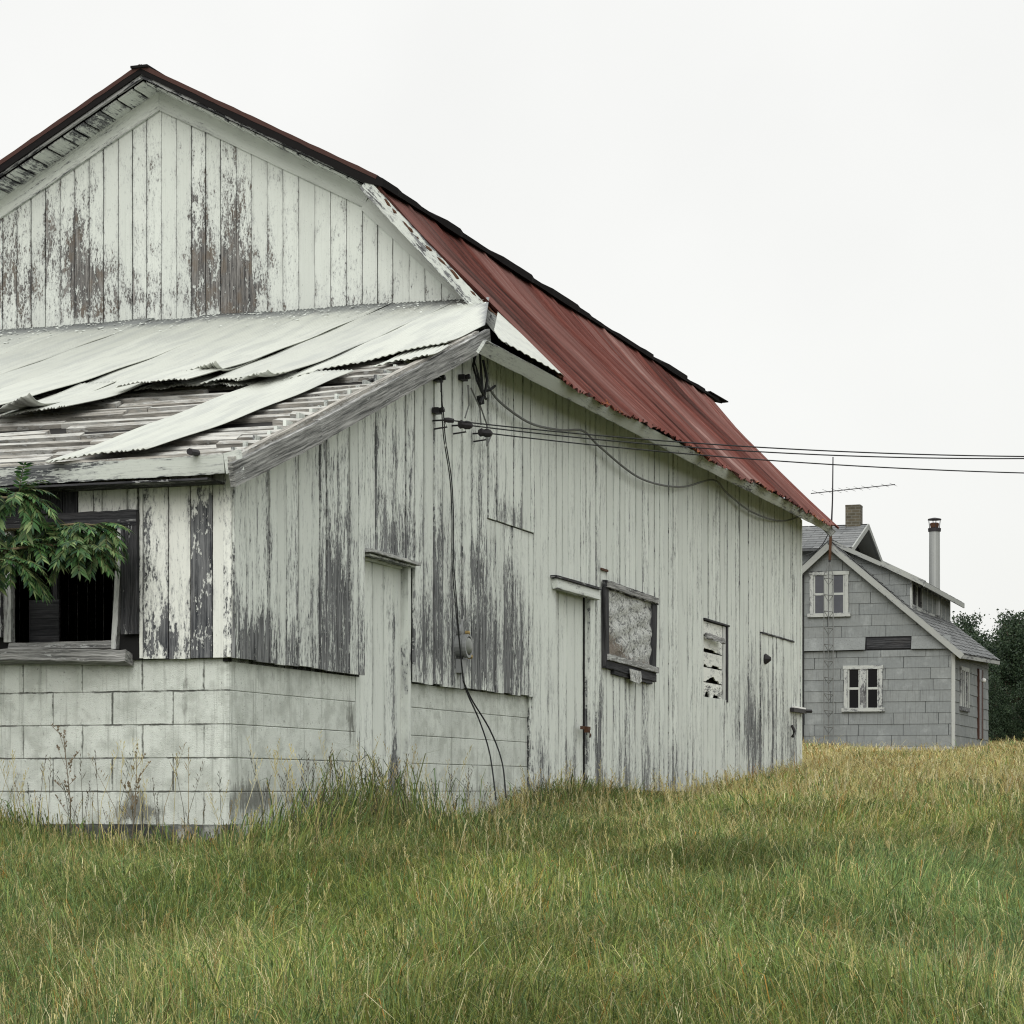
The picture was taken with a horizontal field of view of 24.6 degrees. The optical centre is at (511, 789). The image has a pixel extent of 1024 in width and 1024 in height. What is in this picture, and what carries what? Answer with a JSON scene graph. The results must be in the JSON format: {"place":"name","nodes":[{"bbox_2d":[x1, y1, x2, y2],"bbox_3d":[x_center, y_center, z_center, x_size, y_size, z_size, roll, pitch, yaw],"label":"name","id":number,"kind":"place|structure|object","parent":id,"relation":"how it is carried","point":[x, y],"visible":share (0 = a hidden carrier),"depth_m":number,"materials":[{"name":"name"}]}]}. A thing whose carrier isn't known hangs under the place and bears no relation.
{"place":"outdoors","nodes":[
{"label":"outdoors","id":0,"kind":"place"},
{"bbox_2d":[0,0,1023,643],"label":"sky","id":1,"kind":"structure","parent":0,"point":[811,212],"materials":[{"name":"white"}]},
{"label":"ground","id":2,"kind":"structure","parent":0,"visible":0},
{"bbox_2d":[51,723,79,834],"bbox_3d":[-2.645,0.025,13.963,0.177,0.847,0.077,0,0,12],"label":"dry weed","id":3,"kind":"object","parent":2,"relation":"on","point":[64,746],"visible":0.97,"depth_m":13.95,"materials":[{"name":"brown plant"}]},
{"bbox_2d":[0,462,135,604],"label":"sapling","id":4,"kind":"object","parent":2,"relation":"on","point":[100,553],"visible":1,"depth_m":13.64,"materials":[{"name":"green plant"}]},
{"bbox_2d":[120,744,150,847],"bbox_3d":[-2.229,0.090,13.894,0.186,0.734,0.085,0,0,0],"label":"dry weed","id":5,"kind":"object","parent":2,"relation":"on","point":[132,796],"visible":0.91,"depth_m":13.89,"materials":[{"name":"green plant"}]},
{"bbox_2d":[0,64,838,846],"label":"barn","id":6,"kind":"structure","parent":2,"relation":"on","point":[236,344],"depth_m":18.67,"materials":[{"name":"paint"}]},
{"bbox_2d":[0,509,139,665],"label":"window","id":7,"kind":"structure","parent":6,"relation":"in","point":[44,647],"depth_m":14.11,"materials":[{"name":"grey wood"}]},
{"bbox_2d":[354,548,420,812],"bbox_3d":[-0.886,-0.562,16.224,0.180,2.124,0.975,0,0,19],"label":"door","id":8,"kind":"structure","parent":6,"relation":"in","point":[383,694],"depth_m":16.35,"materials":[{"name":"paint"}]},
{"bbox_2d":[454,619,472,688],"bbox_3d":[-0.355,-1.013,17.515,0.103,0.520,0.178,0,0,19],"label":"electric meter","id":9,"kind":"object","parent":6,"relation":"attached to","point":[466,641],"visible":0.98,"depth_m":17.48,"materials":[{"name":"grey metal"}]},
{"bbox_2d":[440,378,506,799],"bbox_3d":[-0.254,-1.452,17.360,0.262,3.056,0.886,0,0,19],"label":"meter cable","id":10,"kind":"object","parent":6,"relation":"attached to","point":[455,600],"visible":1,"depth_m":17.30,"materials":[{"name":"black rubber"}]},
{"bbox_2d":[550,575,601,785],"bbox_3d":[0.540,-0.650,20.400,0.154,2.301,1.501,0,0,19],"label":"door","id":11,"kind":"structure","parent":6,"relation":"in","point":[570,593],"depth_m":20.42,"materials":[{"name":"paint"}]},
{"bbox_2d":[602,580,658,683],"bbox_3d":[1.127,-1.443,21.968,0.072,0.896,1.814,0,0,19],"label":"covered window","id":12,"kind":"structure","parent":6,"relation":"in","point":[629,615],"depth_m":21.89,"materials":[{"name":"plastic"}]},
{"bbox_2d":[487,384,798,521],"bbox_3d":[1.713,-3.234,23.572,0.053,0.616,11.943,0,0,19],"label":"swag cable","id":13,"kind":"object","parent":6,"relation":"hanging from","point":[581,430],"visible":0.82,"depth_m":21.55,"materials":[{"name":"black rubber"}]},
{"bbox_2d":[432,417,1023,456],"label":"power line","id":14,"kind":"object","parent":6,"relation":"attached to","point":[449,420],"visible":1,"depth_m":17.54,"materials":[{"name":"metal"}]},
{"bbox_2d":[452,420,1023,458],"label":"power line","id":15,"kind":"object","parent":6,"relation":"attached to","point":[460,425],"visible":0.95,"depth_m":17.88,"materials":[{"name":"metal"}]},
{"bbox_2d":[472,428,1023,473],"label":"power line","id":16,"kind":"object","parent":6,"relation":"attached to","point":[485,432],"visible":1,"depth_m":18.30,"materials":[{"name":"metal"}]},
{"bbox_2d":[760,632,811,775],"bbox_3d":[3.340,-0.902,28.523,0.142,1.883,2.507,0,0,19],"label":"door","id":17,"kind":"structure","parent":6,"relation":"in","point":[777,730],"depth_m":28.15,"materials":[{"name":"paint"}]},
{"bbox_2d":[0,731,1023,1023],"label":"grass","id":18,"kind":"structure","parent":2,"relation":"on","point":[844,883],"depth_m":10.16,"materials":[{"name":"green plant"}]},
{"bbox_2d":[802,504,999,750],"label":"house","id":19,"kind":"structure","parent":2,"relation":"on","point":[911,662],"depth_m":55.72,"materials":[{"name":"grey wood"}]},
{"bbox_2d":[807,571,850,617],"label":"window","id":20,"kind":"structure","parent":19,"relation":"in","point":[841,578],"depth_m":55.85,"materials":[{"name":"white wood"}]},
{"bbox_2d":[802,457,895,746],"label":"aerial tower","id":21,"kind":"structure","parent":19,"relation":"attached to","point":[828,578],"depth_m":55.54,"materials":[{"name":"metal"}]},
{"bbox_2d":[841,665,884,711],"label":"window","id":22,"kind":"structure","parent":19,"relation":"in","point":[863,684],"depth_m":55.60,"materials":[{"name":"white wood"}]},
{"bbox_2d":[959,666,969,711],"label":"window","id":23,"kind":"structure","parent":19,"relation":"in","point":[964,683],"depth_m":56.76,"materials":[{"name":"white wood"}]},
{"bbox_2d":[977,669,982,739],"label":"door","id":24,"kind":"structure","parent":19,"relation":"in","point":[980,672],"depth_m":59.60,"materials":[{"name":"red wood"}]},
{"bbox_2d":[952,608,995,646],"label":"broadleaf tree","id":25,"kind":"object","parent":2,"relation":"on","point":[971,626],"visible":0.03,"depth_m":92.01,"materials":[{"name":"green plant"}]},
{"bbox_2d":[954,622,1006,733],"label":"broadleaf tree","id":26,"kind":"object","parent":2,"relation":"on","point":[982,645],"depth_m":85.74,"materials":[{"name":"green plant"}]},
{"bbox_2d":[959,627,1020,736],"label":"broadleaf tree","id":27,"kind":"object","parent":2,"relation":"on","point":[981,636],"visible":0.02,"depth_m":89.55,"materials":[{"name":"green plant"}]},
{"bbox_2d":[988,619,1016,658],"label":"broadleaf tree","id":28,"kind":"object","parent":2,"relation":"on","point":[997,637],"visible":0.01,"depth_m":95.74,"materials":[{"name":"green plant"}]},
{"bbox_2d":[988,645,1018,743],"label":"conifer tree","id":29,"kind":"object","parent":2,"relation":"on","point":[994,652],"visible":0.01,"depth_m":89.98,"materials":[{"name":"green plant"}]},
{"bbox_2d":[984,608,1023,741],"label":"broadleaf tree","id":30,"kind":"object","parent":2,"relation":"on","point":[1010,646],"visible":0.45,"depth_m":83.49,"materials":[{"name":"green plant"}]},
{"bbox_2d":[988,675,1022,743],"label":"broadleaf tree","id":31,"kind":"object","parent":2,"relation":"on","point":[999,726],"visible":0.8,"depth_m":79.69,"materials":[{"name":"green plant"}]},
{"bbox_2d":[1005,681,1023,741],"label":"broadleaf tree","id":32,"kind":"object","parent":2,"relation":"on","point":[1019,708],"visible":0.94,"depth_m":79.86,"materials":[{"name":"green plant"}]}
]}

